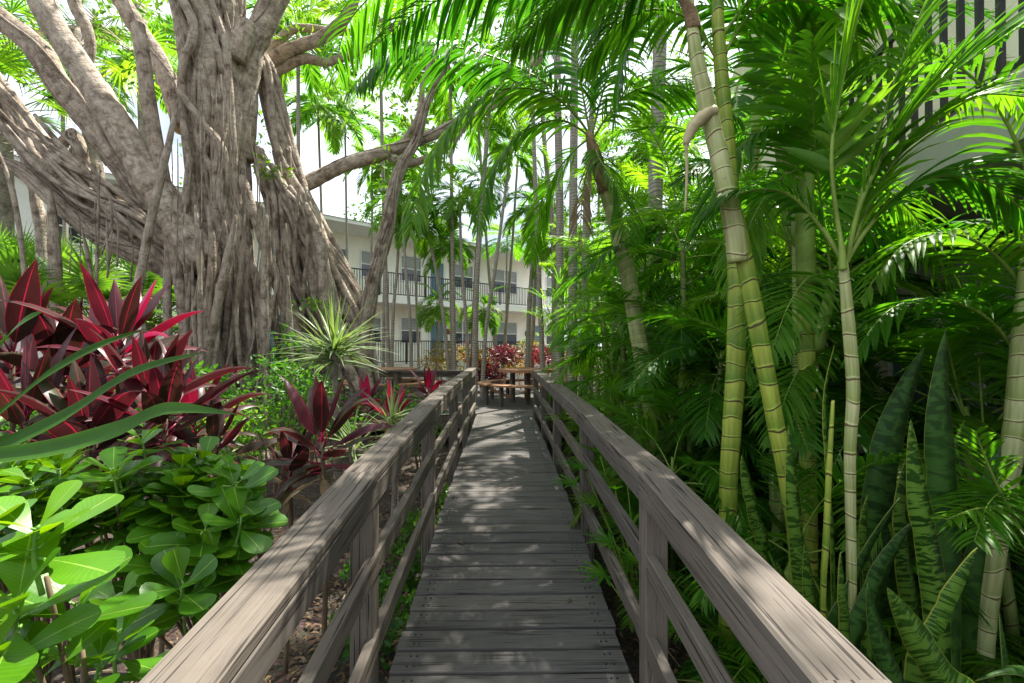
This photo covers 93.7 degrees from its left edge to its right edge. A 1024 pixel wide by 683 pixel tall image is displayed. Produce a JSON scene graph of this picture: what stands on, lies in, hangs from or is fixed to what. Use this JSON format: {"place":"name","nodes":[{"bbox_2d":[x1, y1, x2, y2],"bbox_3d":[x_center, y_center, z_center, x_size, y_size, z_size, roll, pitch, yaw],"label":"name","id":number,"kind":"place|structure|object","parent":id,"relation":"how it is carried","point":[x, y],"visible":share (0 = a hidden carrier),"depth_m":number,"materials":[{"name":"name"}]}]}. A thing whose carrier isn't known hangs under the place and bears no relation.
{"place":"outdoors","nodes":[
{"label":"outdoors","id":0,"kind":"place"},
{"bbox_2d":[0,0,751,345],"label":"sky","id":1,"kind":"structure","parent":0,"point":[333,191],"materials":[{"name":"white"}]},
{"bbox_2d":[0,348,1023,682],"bbox_3d":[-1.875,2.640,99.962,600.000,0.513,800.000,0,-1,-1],"label":"garden ground","id":2,"kind":"structure","parent":0,"point":[312,494],"depth_m":3.67,"materials":[{"name":"soil"}]},
{"bbox_2d":[0,221,84,428],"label":"fan palm","id":3,"kind":"object","parent":2,"relation":"on","point":[11,241],"visible":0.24,"depth_m":8.33,"materials":[{"name":"green plant"}]},
{"bbox_2d":[0,19,107,416],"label":"fan palm","id":4,"kind":"object","parent":2,"relation":"on","point":[9,59],"visible":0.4,"depth_m":9.30,"materials":[{"name":"green plant"}]},
{"bbox_2d":[0,260,118,433],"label":"ti plant","id":5,"kind":"object","parent":2,"relation":"on","point":[28,288],"visible":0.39,"depth_m":2.71,"materials":[{"name":"red plant"}]},
{"bbox_2d":[0,236,129,441],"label":"fan palm","id":6,"kind":"object","parent":2,"relation":"on","point":[11,275],"visible":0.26,"depth_m":6.23,"materials":[{"name":"green plant"}]},
{"bbox_2d":[0,327,133,487],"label":"ti plant","id":7,"kind":"object","parent":2,"relation":"on","point":[17,413],"visible":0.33,"depth_m":2.45,"materials":[{"name":"red plant"}]},
{"bbox_2d":[0,0,136,304],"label":"slim palm","id":8,"kind":"object","parent":2,"relation":"on","point":[64,223],"visible":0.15,"depth_m":12.85,"materials":[{"name":"green plant"}]},
{"bbox_2d":[0,296,147,423],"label":"ti plant","id":9,"kind":"object","parent":2,"relation":"on","point":[45,327],"visible":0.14,"depth_m":2.82,"materials":[{"name":"red plant"}]},
{"bbox_2d":[0,480,170,682],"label":"clusia shrub","id":10,"kind":"object","parent":2,"relation":"on","point":[28,553],"visible":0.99,"depth_m":1.00,"materials":[{"name":"green plant"}]},
{"bbox_2d":[0,354,171,682],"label":"ti plant","id":11,"kind":"object","parent":2,"relation":"on","point":[105,413],"visible":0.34,"depth_m":2.42,"materials":[{"name":"red plant"}]},
{"bbox_2d":[0,0,177,391],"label":"fan palm","id":12,"kind":"object","parent":2,"relation":"on","point":[113,66],"visible":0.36,"depth_m":10.96,"materials":[{"name":"green plant"}]},
{"bbox_2d":[0,238,177,449],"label":"fan palm","id":13,"kind":"object","parent":2,"relation":"on","point":[104,284],"visible":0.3,"depth_m":6.96,"materials":[{"name":"green plant"}]},
{"bbox_2d":[0,262,207,580],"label":"ti plant","id":14,"kind":"object","parent":2,"relation":"on","point":[132,310],"visible":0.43,"depth_m":2.91,"materials":[{"name":"red plant"}]},
{"bbox_2d":[0,312,234,461],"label":"strap leaf plant","id":15,"kind":"object","parent":2,"relation":"on","point":[12,448],"visible":1,"depth_m":1.63,"materials":[{"name":"green plant"}]},
{"bbox_2d":[65,0,177,337],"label":"fan palm","id":16,"kind":"object","parent":2,"relation":"on","point":[140,118],"visible":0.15,"depth_m":13.27,"materials":[{"name":"green plant"}]},
{"bbox_2d":[84,254,175,425],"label":"fan palm","id":17,"kind":"object","parent":2,"relation":"on","point":[158,284],"visible":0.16,"depth_m":7.96,"materials":[{"name":"green plant"}]},
{"bbox_2d":[95,0,177,114],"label":"slim palm","id":18,"kind":"object","parent":2,"relation":"on","point":[119,59],"visible":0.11,"depth_m":14.71,"materials":[{"name":"green plant"}]},
{"bbox_2d":[20,328,253,656],"bbox_3d":[-2.037,0.933,2.711,0.939,2.020,0.882,0,-1,-1],"label":"ti plant","id":19,"kind":"object","parent":2,"relation":"on","point":[142,353],"visible":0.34,"depth_m":2.72,"materials":[{"name":"red plant"}]},
{"bbox_2d":[0,424,287,682],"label":"clusia shrub","id":20,"kind":"object","parent":2,"relation":"on","point":[206,532],"visible":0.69,"depth_m":1.67,"materials":[{"name":"green plant"}]},
{"bbox_2d":[66,352,262,654],"bbox_3d":[-1.885,1.002,2.530,0.756,1.892,0.757,0,-1,14],"label":"ti plant","id":21,"kind":"object","parent":2,"relation":"on","point":[166,384],"visible":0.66,"depth_m":2.51,"materials":[{"name":"red plant"}]},
{"bbox_2d":[155,360,269,619],"bbox_3d":[-2.084,1.030,3.231,0.822,1.815,0.788,0,-1,-1],"label":"ti plant","id":22,"kind":"object","parent":2,"relation":"on","point":[194,395],"visible":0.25,"depth_m":3.29,"materials":[{"name":"red plant"}]},
{"bbox_2d":[166,396,288,482],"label":"ti plant","id":23,"kind":"object","parent":2,"relation":"on","point":[215,423],"visible":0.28,"depth_m":2.65,"materials":[{"name":"red plant"}]},
{"bbox_2d":[192,389,307,559],"bbox_3d":[-2.180,1.129,4.000,0.824,1.491,0.786,0,-1,20],"label":"leafy shrub","id":24,"kind":"object","parent":2,"relation":"on","point":[247,426],"visible":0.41,"depth_m":3.97,"materials":[{"name":"green plant"}]},
{"bbox_2d":[14,155,551,386],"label":"motel building","id":25,"kind":"structure","parent":2,"relation":"on","point":[359,242],"depth_m":23.84,"materials":[{"name":"paint"}]},
{"bbox_2d":[239,354,327,493],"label":"leafy shrub","id":26,"kind":"object","parent":2,"relation":"on","point":[305,377],"visible":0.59,"depth_m":4.92,"materials":[{"name":"green plant"}]},
{"bbox_2d":[240,427,339,674],"bbox_3d":[-1.297,1.192,2.767,0.549,1.526,0.633,0,-1,-1],"label":"ti plant","id":27,"kind":"object","parent":2,"relation":"on","point":[291,450],"visible":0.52,"depth_m":2.74,"materials":[{"name":"red plant"}]},
{"bbox_2d":[246,0,357,156],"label":"slim palm","id":28,"kind":"object","parent":2,"relation":"on","point":[308,17],"visible":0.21,"depth_m":12.07,"materials":[{"name":"green plant"}]},
{"bbox_2d":[275,371,369,485],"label":"leafy shrub","id":29,"kind":"object","parent":2,"relation":"on","point":[328,393],"visible":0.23,"depth_m":4.47,"materials":[{"name":"green plant"}]},
{"bbox_2d":[262,371,393,638],"bbox_3d":[-1.084,1.057,2.657,0.851,1.796,0.680,0,-1,-1],"label":"ti plant","id":30,"kind":"object","parent":2,"relation":"on","point":[314,415],"visible":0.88,"depth_m":2.66,"materials":[{"name":"red plant"}]},
{"bbox_2d":[284,66,371,214],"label":"slim palm","id":31,"kind":"object","parent":2,"relation":"on","point":[332,134],"visible":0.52,"depth_m":14.46,"materials":[{"name":"green plant"}]},
{"bbox_2d":[258,282,400,483],"bbox_3d":[-1.670,0.670,4.455,1.240,2.559,1.186,0,-1,18],"label":"spiky dracaena","id":32,"kind":"object","parent":2,"relation":"on","point":[336,340],"visible":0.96,"depth_m":4.43,"materials":[{"name":"green plant"}]},
{"bbox_2d":[287,70,398,386],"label":"slim palm","id":33,"kind":"object","parent":2,"relation":"on","point":[370,113],"visible":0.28,"depth_m":16.54,"materials":[{"name":"green plant"}]},
{"bbox_2d":[0,0,738,459],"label":"strangler fig","id":34,"kind":"object","parent":2,"relation":"on","point":[194,242],"visible":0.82,"depth_m":6.63,"materials":[{"name":"brown plant"}]},
{"bbox_2d":[309,0,435,383],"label":"slim palm","id":35,"kind":"object","parent":2,"relation":"on","point":[386,296],"visible":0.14,"depth_m":12.92,"materials":[{"name":"green plant"}]},
{"bbox_2d":[361,125,416,383],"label":"slim palm","id":36,"kind":"object","parent":2,"relation":"on","point":[388,140],"visible":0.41,"depth_m":14.13,"materials":[{"name":"green plant"}]},
{"bbox_2d":[362,143,428,377],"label":"slim palm","id":37,"kind":"object","parent":2,"relation":"on","point":[401,203],"visible":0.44,"depth_m":12.42,"materials":[{"name":"green plant"}]},
{"bbox_2d":[366,183,439,385],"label":"slim palm","id":38,"kind":"object","parent":2,"relation":"on","point":[377,226],"visible":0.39,"depth_m":12.99,"materials":[{"name":"green plant"}]},
{"bbox_2d":[375,103,458,377],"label":"slim palm","id":39,"kind":"object","parent":2,"relation":"on","point":[421,149],"visible":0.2,"depth_m":15.92,"materials":[{"name":"green plant"}]},
{"bbox_2d":[394,192,452,380],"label":"slim palm","id":40,"kind":"object","parent":2,"relation":"on","point":[423,244],"visible":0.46,"depth_m":12.98,"materials":[{"name":"green plant"}]},
{"bbox_2d":[272,387,577,428],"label":"picnic deck","id":41,"kind":"structure","parent":2,"relation":"on","point":[518,406],"depth_m":10.01,"materials":[{"name":"brown wood"}]},
{"bbox_2d":[271,370,469,428],"bbox_3d":[-2.932,1.107,9.137,4.372,1.122,0.150,0,-1,-1],"label":"deck railing","id":42,"kind":"object","parent":41,"relation":"attached to","point":[395,374],"visible":0.04,"depth_m":9.13,"materials":[{"name":"brown wood"}]},
{"bbox_2d":[477,367,566,406],"bbox_3d":[0.355,1.004,10.950,2.274,0.762,2.274,0,-1,-41],"label":"picnic table","id":43,"kind":"object","parent":41,"relation":"on","point":[510,386],"visible":0.66,"depth_m":10.58,"materials":[{"name":"brown wood"}]},
{"bbox_2d":[415,281,462,379],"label":"slim palm","id":44,"kind":"object","parent":2,"relation":"on","point":[433,312],"visible":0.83,"depth_m":13.91,"materials":[{"name":"green plant"}]},
{"bbox_2d":[415,212,475,369],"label":"slim palm","id":45,"kind":"object","parent":2,"relation":"on","point":[438,258],"visible":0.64,"depth_m":13.57,"materials":[{"name":"green plant"}]},
{"bbox_2d":[401,0,500,377],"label":"slim palm","id":46,"kind":"object","parent":2,"relation":"on","point":[434,107],"visible":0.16,"depth_m":12.97,"materials":[{"name":"green plant"}]},
{"bbox_2d":[424,161,495,368],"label":"slim palm","id":47,"kind":"object","parent":2,"relation":"on","point":[470,193],"visible":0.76,"depth_m":12.70,"materials":[{"name":"green plant"}]},
{"bbox_2d":[440,156,509,366],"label":"slim palm","id":48,"kind":"object","parent":2,"relation":"on","point":[464,169],"visible":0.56,"depth_m":14.20,"materials":[{"name":"green plant"}]},
{"bbox_2d":[436,73,514,383],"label":"slim palm","id":49,"kind":"object","parent":2,"relation":"on","point":[477,145],"visible":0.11,"depth_m":17.03,"materials":[{"name":"green plant"}]},
{"bbox_2d":[62,452,895,682],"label":"leaf litter","id":50,"kind":"object","parent":2,"relation":"on","point":[294,647],"visible":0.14,"depth_m":3.25,"materials":[{"name":"brown plant"}]},
{"bbox_2d":[458,285,506,379],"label":"slim palm","id":51,"kind":"object","parent":2,"relation":"on","point":[493,323],"visible":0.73,"depth_m":13.49,"materials":[{"name":"green plant"}]},
{"bbox_2d":[456,29,534,395],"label":"slim palm","id":52,"kind":"object","parent":2,"relation":"on","point":[476,302],"visible":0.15,"depth_m":12.29,"materials":[{"name":"green plant"}]},
{"bbox_2d":[472,218,541,383],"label":"slim palm","id":53,"kind":"object","parent":2,"relation":"on","point":[507,246],"visible":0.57,"depth_m":17.51,"materials":[{"name":"green plant"}]},
{"bbox_2d":[139,368,891,682],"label":"footbridge","id":54,"kind":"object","parent":2,"relation":"on","point":[497,588],"visible":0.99,"depth_m":2.11,"materials":[{"name":"brown wood"}]},
{"bbox_2d":[478,97,552,397],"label":"slim palm","id":55,"kind":"object","parent":2,"relation":"on","point":[502,146],"visible":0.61,"depth_m":12.22,"materials":[{"name":"green plant"}]},
{"bbox_2d":[481,50,569,383],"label":"slim palm","id":56,"kind":"object","parent":2,"relation":"on","point":[492,140],"visible":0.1,"depth_m":15.00,"materials":[{"name":"green plant"}]},
{"bbox_2d":[471,0,590,368],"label":"slim palm","id":57,"kind":"object","parent":2,"relation":"on","point":[538,270],"visible":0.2,"depth_m":11.02,"materials":[{"name":"green plant"}]},
{"bbox_2d":[495,180,567,366],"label":"slim palm","id":58,"kind":"object","parent":2,"relation":"on","point":[509,224],"visible":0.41,"depth_m":13.21,"materials":[{"name":"green plant"}]},
{"bbox_2d":[508,1,563,382],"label":"slim palm","id":59,"kind":"object","parent":2,"relation":"on","point":[559,215],"visible":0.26,"depth_m":9.78,"materials":[{"name":"grey plant"}]},
{"bbox_2d":[343,0,745,467],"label":"areca palm","id":60,"kind":"object","parent":2,"relation":"on","point":[610,197],"visible":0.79,"depth_m":4.37,"materials":[{"name":"plant"}]},
{"bbox_2d":[525,0,578,441],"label":"slim palm","id":61,"kind":"object","parent":2,"relation":"on","point":[573,181],"visible":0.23,"depth_m":9.19,"materials":[{"name":"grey plant"}]},
{"bbox_2d":[314,0,792,586],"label":"areca palm","id":62,"kind":"object","parent":2,"relation":"on","point":[558,16],"visible":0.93,"depth_m":2.77,"materials":[{"name":"plant"}]},
{"bbox_2d":[551,441,638,599],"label":"lady palm","id":63,"kind":"object","parent":2,"relation":"on","point":[593,501],"visible":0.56,"depth_m":3.30,"materials":[{"name":"green plant"}]},
{"bbox_2d":[540,225,667,472],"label":"areca palm","id":64,"kind":"object","parent":2,"relation":"on","point":[587,327],"visible":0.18,"depth_m":7.76,"materials":[{"name":"plant"}]},
{"bbox_2d":[571,511,638,598],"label":"lady palm","id":65,"kind":"object","parent":2,"relation":"on","point":[599,572],"visible":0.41,"depth_m":2.64,"materials":[{"name":"green plant"}]},
{"bbox_2d":[541,163,720,495],"bbox_3d":[1.637,0.026,6.143,2.564,4.521,2.663,0,-1,19],"label":"areca palm","id":66,"kind":"object","parent":2,"relation":"on","point":[623,329],"visible":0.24,"depth_m":6.01,"materials":[{"name":"plant"}]},
{"bbox_2d":[547,111,714,510],"bbox_3d":[1.998,-0.236,6.124,2.457,4.554,2.341,0,-1,-30],"label":"areca palm","id":67,"kind":"object","parent":2,"relation":"on","point":[651,225],"visible":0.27,"depth_m":5.85,"materials":[{"name":"plant"}]},
{"bbox_2d":[597,75,705,384],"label":"slim palm","id":68,"kind":"object","parent":2,"relation":"on","point":[640,158],"visible":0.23,"depth_m":10.46,"materials":[{"name":"green plant"}]},
{"bbox_2d":[643,2,666,406],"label":"slim palm","id":69,"kind":"object","parent":2,"relation":"on","point":[655,187],"visible":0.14,"depth_m":6.59,"materials":[{"name":"grey plant"}]},
{"bbox_2d":[567,275,768,515],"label":"areca palm","id":70,"kind":"object","parent":2,"relation":"on","point":[704,369],"visible":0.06,"depth_m":5.11,"materials":[{"name":"plant"}]},
{"bbox_2d":[593,189,787,484],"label":"areca palm","id":71,"kind":"object","parent":2,"relation":"on","point":[683,282],"visible":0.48,"depth_m":4.42,"materials":[{"name":"plant"}]},
{"bbox_2d":[604,111,786,466],"bbox_3d":[2.571,-0.656,7.231,2.666,5.488,2.455,0,-1,-32],"label":"areca palm","id":72,"kind":"object","parent":2,"relation":"on","point":[639,174],"visible":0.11,"depth_m":7.01,"materials":[{"name":"plant"}]},
{"bbox_2d":[611,1,799,471],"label":"areca palm","id":73,"kind":"object","parent":2,"relation":"on","point":[618,87],"visible":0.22,"depth_m":3.33,"materials":[{"name":"plant"}]},
{"bbox_2d":[557,246,859,514],"bbox_3d":[1.762,0.538,4.753,2.745,2.880,2.662,0,-1,-1],"label":"areca palm","id":74,"kind":"object","parent":2,"relation":"on","point":[591,343],"visible":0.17,"depth_m":4.46,"materials":[{"name":"plant"}]},
{"bbox_2d":[563,382,859,641],"bbox_3d":[1.266,1.111,3.580,1.828,1.711,1.945,0,-1,-21],"label":"areca palm","id":75,"kind":"object","parent":2,"relation":"on","point":[712,484],"visible":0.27,"depth_m":3.39,"materials":[{"name":"plant"}]},
{"bbox_2d":[573,255,881,575],"bbox_3d":[1.651,0.589,4.011,2.614,2.768,2.502,0,-1,-33],"label":"areca palm","id":76,"kind":"object","parent":2,"relation":"on","point":[713,432],"visible":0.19,"depth_m":3.74,"materials":[{"name":"plant"}]},
{"bbox_2d":[740,455,769,682],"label":"snake plant","id":77,"kind":"object","parent":2,"relation":"on","point":[758,527],"visible":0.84,"depth_m":2.32,"materials":[{"name":"green plant"}]},
{"bbox_2d":[575,0,935,671],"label":"areca palm","id":78,"kind":"object","parent":2,"relation":"on","point":[795,11],"visible":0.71,"depth_m":2.70,"materials":[{"name":"plant"}]},
{"bbox_2d":[566,0,1011,543],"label":"areca palm","id":79,"kind":"object","parent":2,"relation":"on","point":[678,336],"visible":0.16,"depth_m":4.75,"materials":[{"name":"plant"}]},
{"bbox_2d":[785,425,803,595],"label":"snake plant","id":80,"kind":"object","parent":2,"relation":"on","point":[794,521],"visible":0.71,"depth_m":2.07,"materials":[{"name":"green plant"}]},
{"bbox_2d":[658,174,941,586],"bbox_3d":[2.308,0.545,4.213,2.042,3.375,2.218,0,-1,9],"label":"areca palm","id":81,"kind":"object","parent":2,"relation":"on","point":[906,285],"visible":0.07,"depth_m":4.02,"materials":[{"name":"plant"}]},
{"bbox_2d":[586,18,1021,682],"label":"areca palm","id":82,"kind":"object","parent":2,"relation":"on","point":[802,308],"visible":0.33,"depth_m":2.81,"materials":[{"name":"plant"}]},
{"bbox_2d":[686,0,966,595],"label":"areca palm","id":83,"kind":"object","parent":2,"relation":"on","point":[764,57],"visible":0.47,"depth_m":2.96,"materials":[{"name":"plant"}]},
{"bbox_2d":[820,400,834,618],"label":"areca palm","id":84,"kind":"object","parent":2,"relation":"on","point":[825,537],"visible":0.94,"depth_m":1.91,"materials":[{"name":"plant"}]},
{"bbox_2d":[822,345,835,607],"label":"snake plant","id":85,"kind":"object","parent":2,"relation":"on","point":[832,555],"visible":0.71,"depth_m":2.12,"materials":[{"name":"green plant"}]},
{"bbox_2d":[668,450,992,682],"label":"areca palm","id":86,"kind":"object","parent":2,"relation":"on","point":[748,674],"visible":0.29,"depth_m":2.50,"materials":[{"name":"plant"}]},
{"bbox_2d":[677,115,1023,660],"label":"areca palm","id":87,"kind":"object","parent":2,"relation":"on","point":[863,437],"visible":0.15,"depth_m":3.01,"materials":[{"name":"plant"}]},
{"bbox_2d":[685,0,1023,612],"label":"areca palm","id":88,"kind":"object","parent":2,"relation":"on","point":[950,181],"visible":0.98,"depth_m":1.98,"materials":[{"name":"plant"}]},
{"bbox_2d":[709,199,999,527],"bbox_3d":[3.122,0.561,4.399,2.351,3.239,2.164,0,-1,-30],"label":"areca palm","id":89,"kind":"object","parent":2,"relation":"on","point":[953,406],"visible":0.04,"depth_m":4.02,"materials":[{"name":"plant"}]},
{"bbox_2d":[698,165,1023,561],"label":"areca palm","id":90,"kind":"object","parent":2,"relation":"on","point":[757,174],"visible":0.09,"depth_m":4.12,"materials":[{"name":"plant"}]},
{"bbox_2d":[826,498,899,627],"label":"snake plant","id":91,"kind":"object","parent":2,"relation":"on","point":[832,615],"visible":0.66,"depth_m":2.01,"materials":[{"name":"green plant"}]},
{"bbox_2d":[730,0,1023,537],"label":"guest house","id":92,"kind":"structure","parent":2,"relation":"on","point":[958,29],"depth_m":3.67,"materials":[{"name":"grey paint"}]},
{"bbox_2d":[849,523,911,648],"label":"snake plant","id":93,"kind":"object","parent":2,"relation":"on","point":[878,573],"visible":0.66,"depth_m":1.98,"materials":[{"name":"green plant"}]},
{"bbox_2d":[866,583,905,682],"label":"snake plant","id":94,"kind":"object","parent":2,"relation":"on","point":[883,655],"visible":0.97,"depth_m":1.42,"materials":[{"name":"green plant"}]},
{"bbox_2d":[860,345,925,668],"bbox_3d":[1.867,0.968,2.337,0.302,1.902,0.048,0,-1,8],"label":"snake plant","id":95,"kind":"object","parent":2,"relation":"on","point":[880,481],"visible":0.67,"depth_m":2.34,"materials":[{"name":"green plant"}]},
{"bbox_2d":[772,246,1023,682],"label":"areca palm","id":96,"kind":"object","parent":2,"relation":"on","point":[1013,617],"visible":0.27,"depth_m":2.71,"materials":[{"name":"plant"}]},
{"bbox_2d":[892,459,918,670],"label":"snake plant","id":97,"kind":"object","parent":2,"relation":"on","point":[906,588],"visible":0.63,"depth_m":2.23,"materials":[{"name":"green plant"}]},
{"bbox_2d":[816,285,1023,651],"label":"areca palm","id":98,"kind":"object","parent":2,"relation":"on","point":[920,336],"visible":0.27,"depth_m":2.78,"materials":[{"name":"plant"}]},
{"bbox_2d":[816,408,1023,681],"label":"areca palm","id":99,"kind":"object","parent":2,"relation":"on","point":[974,424],"visible":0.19,"depth_m":1.90,"materials":[{"name":"plant"}]},
{"bbox_2d":[906,420,951,665],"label":"snake plant","id":100,"kind":"object","parent":2,"relation":"on","point":[931,572],"visible":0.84,"depth_m":1.78,"materials":[{"name":"green plant"}]},
{"bbox_2d":[887,588,974,682],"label":"snake plant","id":101,"kind":"object","parent":2,"relation":"on","point":[926,653],"visible":1,"depth_m":1.37,"materials":[{"name":"green plant"}]},
{"bbox_2d":[840,30,1023,682],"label":"areca palm","id":102,"kind":"object","parent":2,"relation":"on","point":[1009,466],"visible":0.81,"depth_m":2.32,"materials":[{"name":"plant"}]},
{"bbox_2d":[903,548,977,682],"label":"snake plant","id":103,"kind":"object","parent":2,"relation":"on","point":[935,623],"visible":0.81,"depth_m":1.52,"materials":[{"name":"green plant"}]},
{"bbox_2d":[924,330,960,672],"bbox_3d":[1.794,0.933,1.992,0.138,1.961,0.038,0,-1,10],"label":"snake plant","id":104,"kind":"object","parent":2,"relation":"on","point":[940,462],"visible":0.64,"depth_m":1.99,"materials":[{"name":"green plant"}]},
{"bbox_2d":[961,441,1001,680],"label":"snake plant","id":105,"kind":"object","parent":2,"relation":"on","point":[970,618],"visible":0.34,"depth_m":2.34,"materials":[{"name":"green plant"}]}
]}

